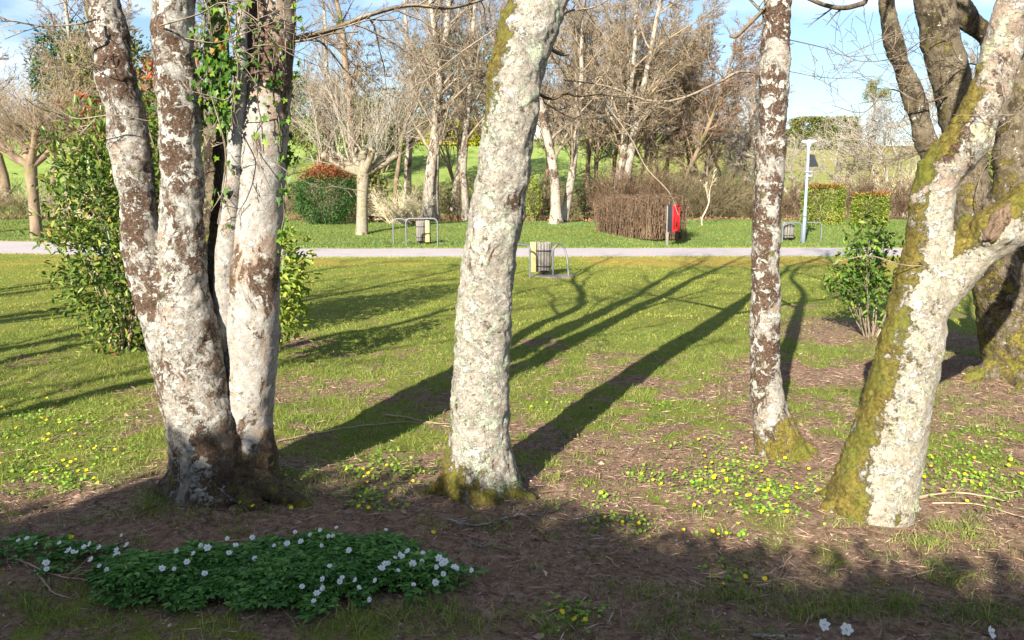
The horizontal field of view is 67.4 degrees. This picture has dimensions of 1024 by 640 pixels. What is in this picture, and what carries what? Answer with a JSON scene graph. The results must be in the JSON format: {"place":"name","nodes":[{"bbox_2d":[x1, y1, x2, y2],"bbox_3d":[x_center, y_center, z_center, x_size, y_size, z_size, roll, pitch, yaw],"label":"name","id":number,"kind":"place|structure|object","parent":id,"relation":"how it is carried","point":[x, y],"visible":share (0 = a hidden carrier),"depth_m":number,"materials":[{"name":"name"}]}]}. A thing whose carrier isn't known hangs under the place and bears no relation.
{"place":"outdoors","nodes":[
{"label":"outdoors","id":0,"kind":"place"},
{"bbox_2d":[0,239,902,257],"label":"path","id":1,"kind":"structure","parent":0,"point":[10,247],"depth_m":24.70,"materials":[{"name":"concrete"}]},
{"bbox_2d":[6,215,907,221],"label":"leaf litter","id":2,"kind":"object","parent":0,"point":[589,220],"visible":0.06,"depth_m":41.08,"materials":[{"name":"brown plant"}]},
{"bbox_2d":[0,256,975,340],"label":"grass","id":3,"kind":"structure","parent":0,"point":[452,285],"depth_m":13.70,"materials":[{"name":"plant"}]},
{"bbox_2d":[0,0,995,145],"label":"sky","id":4,"kind":"structure","parent":0,"point":[809,93],"materials":[{"name":"blue"}]},
{"bbox_2d":[0,117,1023,639],"bbox_3d":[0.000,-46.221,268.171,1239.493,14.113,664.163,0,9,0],"label":"ground","id":5,"kind":"structure","parent":0,"point":[662,549],"depth_m":4.93,"materials":[{"name":"plant"}]},
{"bbox_2d":[0,22,20,204],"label":"bare tree","id":6,"kind":"object","parent":5,"relation":"on","point":[4,175],"visible":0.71,"depth_m":55.02,"materials":[{"name":"brown plant"}]},
{"bbox_2d":[0,49,43,147],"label":"pollard tree","id":7,"kind":"object","parent":5,"relation":"on","point":[12,89],"visible":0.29,"depth_m":32.03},
{"bbox_2d":[0,173,53,219],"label":"bare shrub","id":8,"kind":"object","parent":5,"relation":"on","point":[9,203],"visible":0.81,"depth_m":39.46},
{"bbox_2d":[6,552,92,580],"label":"fallen branch","id":9,"kind":"object","parent":5,"relation":"on","point":[25,562],"visible":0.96,"depth_m":3.25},
{"bbox_2d":[0,45,104,238],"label":"pollard tree","id":10,"kind":"object","parent":5,"relation":"on","point":[17,126],"visible":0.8,"depth_m":30.69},
{"bbox_2d":[0,166,117,218],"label":"bare shrub","id":11,"kind":"object","parent":5,"relation":"on","point":[48,196],"visible":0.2,"depth_m":40.31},
{"bbox_2d":[19,0,100,216],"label":"bare tree","id":12,"kind":"object","parent":5,"relation":"on","point":[67,12],"visible":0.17,"depth_m":47.90,"materials":[{"name":"brown plant"}]},
{"bbox_2d":[0,529,122,577],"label":"anemone leaves","id":13,"kind":"object","parent":5,"relation":"on","point":[65,544],"visible":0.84,"depth_m":3.40,"materials":[{"name":"green plant"}]},
{"bbox_2d":[21,14,101,194],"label":"evergreen tree","id":14,"kind":"object","parent":5,"relation":"on","point":[51,48],"visible":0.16,"depth_m":56.67,"materials":[{"name":"green plant"}]},
{"bbox_2d":[14,0,144,217],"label":"bare tree","id":15,"kind":"object","parent":5,"relation":"on","point":[53,60],"visible":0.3,"depth_m":42.84,"materials":[{"name":"plant"}]},
{"bbox_2d":[12,91,160,354],"bbox_3d":[-4.053,-0.957,7.974,1.971,2.739,1.736,2,9,11],"label":"photinia shrub","id":16,"kind":"object","parent":5,"relation":"on","point":[126,336],"visible":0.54,"depth_m":7.77,"materials":[{"name":"green plant"}]},
{"bbox_2d":[41,15,159,204],"bbox_3d":[-24.054,-12.346,46.484,8.795,12.522,6.905,0,9,0],"label":"evergreen tree","id":17,"kind":"object","parent":5,"relation":"on","point":[135,47],"visible":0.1,"depth_m":45.50,"materials":[{"name":"green plant"}]},
{"bbox_2d":[75,50,228,328],"bbox_3d":[-4.065,-1.410,8.527,2.750,3.507,1.864,2,9,13],"label":"photinia shrub","id":18,"kind":"object","parent":5,"relation":"on","point":[151,95],"visible":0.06,"depth_m":8.09,"materials":[{"name":"green plant"}]},
{"bbox_2d":[141,0,234,147],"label":"bare tree","id":19,"kind":"object","parent":5,"relation":"on","point":[199,43],"visible":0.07,"depth_m":42.21,"materials":[{"name":"brown plant"}]},
{"bbox_2d":[0,0,495,511],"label":"multi stemmed tree","id":20,"kind":"object","parent":5,"relation":"on","point":[204,286],"visible":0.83,"depth_m":3.87,"materials":[{"name":"white plant"}]},
{"bbox_2d":[188,0,304,270],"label":"ivy","id":21,"kind":"object","parent":20,"relation":"attached to","point":[222,57],"visible":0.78,"depth_m":3.78,"materials":[{"name":"green plant"}]},
{"bbox_2d":[85,527,489,622],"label":"anemone leaves","id":22,"kind":"object","parent":5,"relation":"on","point":[270,571],"visible":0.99,"depth_m":3.17,"materials":[{"name":"green plant"}]},
{"bbox_2d":[277,216,323,357],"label":"laurel shoots","id":23,"kind":"object","parent":5,"relation":"on","point":[296,285],"visible":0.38,"depth_m":7.30,"materials":[{"name":"green plant"}]},
{"bbox_2d":[283,0,328,208],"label":"bare tree","id":24,"kind":"object","parent":5,"relation":"on","point":[297,93],"visible":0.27,"depth_m":52.93,"materials":[{"name":"brown plant"}]},
{"bbox_2d":[290,160,356,224],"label":"photinia bush","id":25,"kind":"object","parent":5,"relation":"on","point":[318,172],"visible":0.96,"depth_m":37.05,"materials":[{"name":"green plant"}]},
{"bbox_2d":[288,70,367,164],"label":"tree","id":26,"kind":"object","parent":5,"relation":"on","point":[305,133],"visible":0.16,"depth_m":71.93,"materials":[{"name":"green plant"}]},
{"bbox_2d":[283,170,373,220],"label":"bare shrub","id":27,"kind":"object","parent":5,"relation":"on","point":[290,207],"visible":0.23,"depth_m":40.39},
{"bbox_2d":[305,0,356,174],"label":"bare tree","id":28,"kind":"object","parent":5,"relation":"on","point":[332,142],"visible":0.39,"depth_m":58.32,"materials":[{"name":"brown plant"}]},
{"bbox_2d":[286,172,399,220],"bbox_3d":[-9.487,-6.828,42.414,6.186,2.905,4.443,-4,10,-27],"label":"bare shrub","id":29,"kind":"object","parent":5,"relation":"on","point":[370,206],"visible":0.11,"depth_m":42.28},
{"bbox_2d":[290,22,399,215],"bbox_3d":[-11.463,-13.158,50.111,6.529,13.087,7.408,3,9,17],"label":"bare tree","id":30,"kind":"object","parent":5,"relation":"on","point":[320,119],"visible":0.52,"depth_m":48.70,"materials":[{"name":"brown plant"}]},
{"bbox_2d":[308,0,387,160],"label":"bare tree","id":31,"kind":"object","parent":5,"relation":"on","point":[341,19],"visible":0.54,"depth_m":46.91,"materials":[{"name":"brown plant"}]},
{"bbox_2d":[323,154,391,219],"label":"bare shrub","id":32,"kind":"object","parent":5,"relation":"on","point":[373,178],"visible":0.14,"depth_m":45.84,"materials":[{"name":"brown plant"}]},
{"bbox_2d":[277,419,450,441],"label":"fallen branch","id":33,"kind":"object","parent":5,"relation":"on","point":[279,440],"visible":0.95,"depth_m":5.54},
{"bbox_2d":[290,33,466,234],"bbox_3d":[-6.634,-7.716,32.447,8.509,8.420,6.709,-3,9,-17],"label":"pollard tree","id":34,"kind":"object","parent":5,"relation":"on","point":[363,168],"visible":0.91,"depth_m":32.72,"materials":[{"name":"plant"}]},
{"bbox_2d":[334,85,429,172],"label":"bare tree","id":35,"kind":"object","parent":5,"relation":"on","point":[385,169],"visible":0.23,"depth_m":67.29,"materials":[{"name":"plant"}]},
{"bbox_2d":[355,181,436,223],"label":"bare shrub","id":36,"kind":"object","parent":5,"relation":"on","point":[394,209],"visible":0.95,"depth_m":38.44,"materials":[{"name":"plant"}]},
{"bbox_2d":[313,0,481,219],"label":"bare tree","id":37,"kind":"object","parent":5,"relation":"on","point":[399,159],"visible":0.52,"depth_m":44.42,"materials":[{"name":"brown plant"}]},
{"bbox_2d":[367,0,435,203],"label":"bare tree","id":38,"kind":"object","parent":5,"relation":"on","point":[408,165],"visible":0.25,"depth_m":54.47,"materials":[{"name":"brown plant"}]},
{"bbox_2d":[416,220,430,243],"bbox_3d":[-3.341,-3.274,28.922,0.554,0.944,0.358,0,9,0],"label":"litter bin","id":39,"kind":"object","parent":5,"relation":"on","point":[423,231],"visible":0.99,"depth_m":28.80,"materials":[{"name":"grey wood"}]},
{"bbox_2d":[387,162,473,220],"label":"bare shrub","id":40,"kind":"object","parent":5,"relation":"on","point":[443,208],"visible":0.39,"depth_m":43.29,"materials":[{"name":"plant"}]},
{"bbox_2d":[384,0,484,221],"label":"bare tree","id":41,"kind":"object","parent":5,"relation":"on","point":[430,175],"visible":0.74,"depth_m":40.11,"materials":[{"name":"beige plant"}]},
{"bbox_2d":[389,0,486,220],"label":"bare tree","id":42,"kind":"object","parent":5,"relation":"on","point":[440,91],"visible":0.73,"depth_m":39.80,"materials":[{"name":"beige plant"}]},
{"bbox_2d":[394,25,493,182],"bbox_3d":[-4.070,-16.534,60.160,10.225,12.550,7.162,0,9,0],"label":"bare tree","id":43,"kind":"object","parent":5,"relation":"on","point":[448,163],"visible":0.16,"depth_m":59.92,"materials":[{"name":"plant"}]},
{"bbox_2d":[418,122,480,145],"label":"forsythia hedge","id":44,"kind":"object","parent":5,"relation":"on","point":[470,143],"visible":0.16,"depth_m":85.33,"materials":[{"name":"yellow plant"}]},
{"bbox_2d":[396,0,504,135],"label":"bare tree","id":45,"kind":"object","parent":5,"relation":"on","point":[476,116],"visible":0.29,"depth_m":47.61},
{"bbox_2d":[0,217,906,247],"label":"grass","id":46,"kind":"structure","parent":5,"relation":"on","point":[451,242],"depth_m":32.58,"materials":[{"name":"plant"}]},
{"bbox_2d":[418,0,498,220],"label":"bare tree","id":47,"kind":"object","parent":5,"relation":"on","point":[467,105],"visible":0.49,"depth_m":40.49,"materials":[{"name":"beige plant"}]},
{"bbox_2d":[424,1,494,213],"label":"bare tree","id":48,"kind":"object","parent":5,"relation":"on","point":[459,150],"visible":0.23,"depth_m":50.48,"materials":[{"name":"brown plant"}]},
{"bbox_2d":[423,167,565,219],"bbox_3d":[-0.592,-7.085,42.103,7.862,3.534,4.848,-3,9,-18],"label":"bare shrub","id":49,"kind":"object","parent":5,"relation":"on","point":[544,199],"visible":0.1,"depth_m":42.26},
{"bbox_2d":[464,0,555,220],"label":"bare tree","id":50,"kind":"object","parent":5,"relation":"on","point":[492,34],"visible":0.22,"depth_m":41.04,"materials":[{"name":"brown plant"}]},
{"bbox_2d":[0,328,1023,639],"bbox_3d":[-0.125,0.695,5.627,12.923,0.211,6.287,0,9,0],"label":"grass","id":51,"kind":"structure","parent":5,"relation":"on","point":[800,614],"depth_m":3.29,"materials":[{"name":"plant"}]},
{"bbox_2d":[0,318,1023,639],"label":"leaf litter","id":52,"kind":"object","parent":5,"relation":"on","point":[618,554],"visible":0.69,"depth_m":4.01,"materials":[{"name":"plant"}]},
{"bbox_2d":[0,382,1023,635],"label":"celandine","id":53,"kind":"object","parent":5,"relation":"on","point":[684,496],"depth_m":4.41,"materials":[{"name":"plant"}]},
{"bbox_2d":[445,507,598,528],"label":"fallen branch","id":54,"kind":"object","parent":5,"relation":"on","point":[462,523],"visible":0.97,"depth_m":3.83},
{"bbox_2d":[525,175,545,220],"bbox_3d":[1.099,-6.413,40.572,1.444,2.502,1.420,-5,10,-28],"label":"ivy stump","id":55,"kind":"object","parent":5,"relation":"on","point":[531,207],"visible":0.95,"depth_m":40.41,"materials":[{"name":"green plant"}]},
{"bbox_2d":[497,0,589,223],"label":"bare tree","id":56,"kind":"object","parent":5,"relation":"on","point":[556,216],"visible":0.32,"depth_m":37.66,"materials":[{"name":"beige plant"}]},
{"bbox_2d":[405,0,694,505],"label":"lichen covered tree","id":57,"kind":"object","parent":5,"relation":"on","point":[479,466],"visible":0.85,"depth_m":3.96,"materials":[{"name":"white plant"}]},
{"bbox_2d":[531,274,576,277],"bbox_3d":[0.908,-0.928,16.671,1.000,0.092,0.640,0,9,0],"label":"gravel pad","id":58,"kind":"object","parent":5,"relation":"on","point":[554,275],"visible":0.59,"depth_m":16.61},
{"bbox_2d":[530,241,551,274],"bbox_3d":[0.659,-1.305,16.731,0.439,0.804,0.340,-8,12,-42],"label":"litter bin","id":59,"kind":"object","parent":58,"relation":"on","point":[541,252],"visible":0.98,"depth_m":16.64,"materials":[{"name":"grey wood"}]},
{"bbox_2d":[552,243,568,274],"bbox_3d":[1.061,-1.287,16.717,0.387,0.779,0.162,0,9,0],"label":"cycle hoop","id":60,"kind":"object","parent":58,"relation":"on","point":[557,244],"visible":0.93,"depth_m":16.69,"materials":[{"name":"metal"}]},
{"bbox_2d":[533,5,602,214],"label":"bare tree","id":61,"kind":"object","parent":5,"relation":"on","point":[546,174],"visible":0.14,"depth_m":48.01,"materials":[{"name":"brown plant"}]},
{"bbox_2d":[539,22,612,207],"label":"bare tree","id":62,"kind":"object","parent":5,"relation":"on","point":[545,83],"visible":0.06,"depth_m":53.22,"materials":[{"name":"brown plant"}]},
{"bbox_2d":[526,167,634,220],"bbox_3d":[3.830,-7.062,43.401,7.176,3.461,3.980,0,9,0],"label":"bare shrub","id":63,"kind":"object","parent":5,"relation":"on","point":[575,200],"visible":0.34,"depth_m":43.34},
{"bbox_2d":[542,0,643,222],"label":"bare tree","id":64,"kind":"object","parent":5,"relation":"on","point":[569,188],"visible":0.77,"depth_m":37.51,"materials":[{"name":"beige plant"}]},
{"bbox_2d":[570,84,620,199],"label":"bare tree","id":65,"kind":"object","parent":5,"relation":"on","point":[607,155],"visible":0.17,"depth_m":55.51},
{"bbox_2d":[543,0,671,218],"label":"bare tree","id":66,"kind":"object","parent":5,"relation":"on","point":[590,146],"visible":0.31,"depth_m":45.20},
{"bbox_2d":[541,138,699,219],"bbox_3d":[6.058,-7.609,41.639,7.806,4.639,6.776,-2,9,-12],"label":"bare shrub","id":67,"kind":"object","parent":5,"relation":"on","point":[627,189],"visible":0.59,"depth_m":41.07,"materials":[{"name":"plant"}]},
{"bbox_2d":[555,5,712,188],"bbox_3d":[6.710,-11.562,44.115,8.996,12.363,7.619,0,9,0],"label":"bare tree","id":68,"kind":"object","parent":5,"relation":"on","point":[646,141],"visible":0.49,"depth_m":43.26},
{"bbox_2d":[568,0,709,185],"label":"bare tree","id":69,"kind":"object","parent":5,"relation":"on","point":[616,22],"visible":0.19,"depth_m":47.38,"materials":[{"name":"plant"}]},
{"bbox_2d":[551,0,730,217],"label":"bare tree","id":70,"kind":"object","parent":5,"relation":"on","point":[628,154],"visible":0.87,"depth_m":40.53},
{"bbox_2d":[590,193,692,239],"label":"brown hedge","id":71,"kind":"object","parent":5,"relation":"on","point":[633,215],"visible":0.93,"depth_m":30.71,"materials":[{"name":"plant"}]},
{"bbox_2d":[590,143,754,219],"bbox_3d":[9.258,-7.711,43.472,10.086,4.604,6.748,4,10,26],"label":"bare shrub","id":72,"kind":"object","parent":5,"relation":"on","point":[713,196],"visible":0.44,"depth_m":43.00,"materials":[{"name":"plant"}]},
{"bbox_2d":[665,205,679,245],"bbox_3d":[5.846,-3.427,28.017,0.359,1.530,0.450,8,12,41],"label":"post","id":73,"kind":"object","parent":5,"relation":"on","point":[672,221],"visible":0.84,"depth_m":27.85,"materials":[{"name":"grey metal"}]},
{"bbox_2d":[672,205,679,231],"bbox_3d":[5.962,-3.692,27.870,0.048,0.960,0.450,8,12,41],"label":"door","id":74,"kind":"structure","parent":73,"relation":"in","point":[676,218],"depth_m":27.86,"materials":[{"name":"red paint"}]},
{"bbox_2d":[640,0,709,181],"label":"bare tree","id":75,"kind":"object","parent":5,"relation":"on","point":[672,9],"visible":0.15,"depth_m":50.38,"materials":[{"name":"brown plant"}]},
{"bbox_2d":[630,0,735,205],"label":"bare tree","id":76,"kind":"object","parent":5,"relation":"on","point":[699,24],"visible":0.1,"depth_m":53.36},
{"bbox_2d":[662,0,726,183],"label":"bare tree","id":77,"kind":"object","parent":5,"relation":"on","point":[714,23],"visible":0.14,"depth_m":56.64,"materials":[{"name":"brown plant"}]},
{"bbox_2d":[599,11,793,192],"bbox_3d":[10.697,-12.131,45.417,11.506,12.824,5.591,5,10,27],"label":"bare tree","id":78,"kind":"object","parent":5,"relation":"on","point":[718,102],"visible":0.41,"depth_m":44.20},
{"bbox_2d":[667,150,727,218],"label":"bare tree","id":79,"kind":"object","parent":5,"relation":"on","point":[706,172],"visible":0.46,"depth_m":45.08,"materials":[{"name":"brown plant"}]},
{"bbox_2d":[656,30,758,214],"bbox_3d":[11.617,-12.106,47.590,7.235,11.580,5.764,0,9,0],"label":"bare tree","id":80,"kind":"object","parent":5,"relation":"on","point":[708,146],"visible":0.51,"depth_m":46.73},
{"bbox_2d":[665,50,759,196],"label":"bare tree","id":81,"kind":"object","parent":5,"relation":"on","point":[746,121],"visible":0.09,"depth_m":58.04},
{"bbox_2d":[641,160,785,219],"bbox_3d":[12.138,-7.821,46.278,9.165,3.668,5.234,0,9,0],"label":"bare shrub","id":82,"kind":"object","parent":5,"relation":"on","point":[738,186],"visible":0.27,"depth_m":46.18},
{"bbox_2d":[695,34,753,178],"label":"bare tree","id":83,"kind":"object","parent":5,"relation":"on","point":[734,68],"visible":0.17,"depth_m":60.94,"materials":[{"name":"brown plant"}]},
{"bbox_2d":[549,0,929,462],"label":"slender tree","id":84,"kind":"object","parent":5,"relation":"on","point":[776,431],"visible":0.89,"depth_m":4.68,"materials":[{"name":"white plant"}]},
{"bbox_2d":[695,80,788,189],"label":"bare tree","id":85,"kind":"object","parent":5,"relation":"on","point":[751,169],"visible":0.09,"depth_m":57.42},
{"bbox_2d":[699,183,798,218],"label":"bare shrub","id":86,"kind":"object","parent":5,"relation":"on","point":[749,211],"visible":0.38,"depth_m":44.30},
{"bbox_2d":[707,555,797,582],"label":"fallen branch","id":87,"kind":"object","parent":5,"relation":"on","point":[762,581],"visible":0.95,"depth_m":3.32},
{"bbox_2d":[717,85,789,212],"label":"bare tree","id":88,"kind":"object","parent":5,"relation":"on","point":[751,126],"visible":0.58,"depth_m":50.86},
{"bbox_2d":[728,82,800,185],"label":"bare tree","id":89,"kind":"object","parent":5,"relation":"on","point":[787,122],"visible":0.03,"depth_m":63.94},
{"bbox_2d":[717,115,836,215],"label":"bare tree","id":90,"kind":"object","parent":5,"relation":"on","point":[738,152],"visible":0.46,"depth_m":48.61,"materials":[{"name":"plant"}]},
{"bbox_2d":[753,633,802,636],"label":"fallen branch","id":91,"kind":"object","parent":5,"relation":"on","point":[770,635],"visible":0.99,"depth_m":2.86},
{"bbox_2d":[781,221,794,238],"bbox_3d":[10.915,-3.488,30.384,0.478,0.804,0.478,0,9,0],"label":"litter bin","id":92,"kind":"object","parent":5,"relation":"on","point":[788,233],"visible":0.85,"depth_m":30.19,"materials":[{"name":"grey wood"}]},
{"bbox_2d":[744,174,832,220],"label":"bare shrub","id":93,"kind":"object","parent":5,"relation":"on","point":[791,211],"visible":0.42,"depth_m":40.79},
{"bbox_2d":[801,140,818,242],"bbox_3d":[11.091,-4.723,28.964,0.567,4.040,0.558,-4,10,-25],"label":"street lamp","id":94,"kind":"object","parent":5,"relation":"on","point":[812,159],"visible":0.98,"depth_m":28.81,"materials":[{"name":"metal"}]},
{"bbox_2d":[798,183,848,224],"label":"clipped bush","id":95,"kind":"object","parent":5,"relation":"on","point":[839,204],"visible":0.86,"depth_m":36.94,"materials":[{"name":"green plant"}]},
{"bbox_2d":[788,115,861,149],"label":"field hedge","id":96,"kind":"object","parent":5,"relation":"on","point":[797,125],"visible":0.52,"depth_m":103.55,"materials":[{"name":"green plant"}]},
{"bbox_2d":[809,108,888,198],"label":"bare tree","id":97,"kind":"object","parent":5,"relation":"on","point":[849,166],"visible":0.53,"depth_m":54.67,"materials":[{"name":"plant"}]},
{"bbox_2d":[812,210,903,336],"bbox_3d":[4.329,-0.545,9.194,1.384,1.554,1.351,0,9,0],"label":"young laurel","id":98,"kind":"object","parent":5,"relation":"on","point":[855,278],"visible":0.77,"depth_m":9.06,"materials":[{"name":"green plant"}]},
{"bbox_2d":[828,167,894,219],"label":"bare shrub","id":99,"kind":"object","parent":5,"relation":"on","point":[868,189],"visible":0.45,"depth_m":40.23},
{"bbox_2d":[817,165,916,217],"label":"bare shrub","id":100,"kind":"object","parent":5,"relation":"on","point":[887,187],"visible":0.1,"depth_m":44.30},
{"bbox_2d":[821,99,916,189],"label":"bare tree","id":101,"kind":"object","parent":5,"relation":"on","point":[854,155],"visible":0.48,"depth_m":51.43,"materials":[{"name":"plant"}]},
{"bbox_2d":[848,190,891,228],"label":"clipped bush","id":102,"kind":"object","parent":5,"relation":"on","point":[883,202],"visible":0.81,"depth_m":34.81,"materials":[{"name":"green plant"}]},
{"bbox_2d":[814,84,934,215],"bbox_3d":[23.767,-10.870,49.131,7.413,8.819,7.014,0,9,0],"label":"bare tree","id":103,"kind":"object","parent":5,"relation":"on","point":[883,155],"visible":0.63,"depth_m":49.05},
{"bbox_2d":[860,76,892,145],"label":"pine tree","id":104,"kind":"object","parent":5,"relation":"on","point":[873,86],"visible":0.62,"depth_m":113.76,"materials":[{"name":"green plant"}]},
{"bbox_2d":[850,168,914,219],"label":"bare shrub","id":105,"kind":"object","parent":5,"relation":"on","point":[902,203],"visible":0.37,"depth_m":40.29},
{"bbox_2d":[800,0,1023,390],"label":"mossy tree","id":106,"kind":"object","parent":5,"relation":"on","point":[998,294],"visible":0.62,"depth_m":6.49,"materials":[{"name":"brown plant"}]},
{"bbox_2d":[817,0,1023,527],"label":"forked tree","id":107,"kind":"object","parent":5,"relation":"on","point":[876,479],"visible":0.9,"depth_m":3.78,"materials":[{"name":"white plant"}]},
{"bbox_2d":[851,71,994,160],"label":"bare tree","id":108,"kind":"object","parent":5,"relation":"on","point":[909,143],"visible":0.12,"depth_m":49.45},
{"bbox_2d":[889,42,992,183],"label":"bare tree","id":109,"kind":"object","parent":5,"relation":"on","point":[931,90],"visible":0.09,"depth_m":45.55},
{"bbox_2d":[919,482,1008,501],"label":"fallen branch","id":110,"kind":"object","parent":5,"relation":"on","point":[944,493],"visible":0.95,"depth_m":4.19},
{"bbox_2d":[932,501,1023,517],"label":"fallen branch","id":111,"kind":"object","parent":5,"relation":"on","point":[947,502],"visible":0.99,"depth_m":4.07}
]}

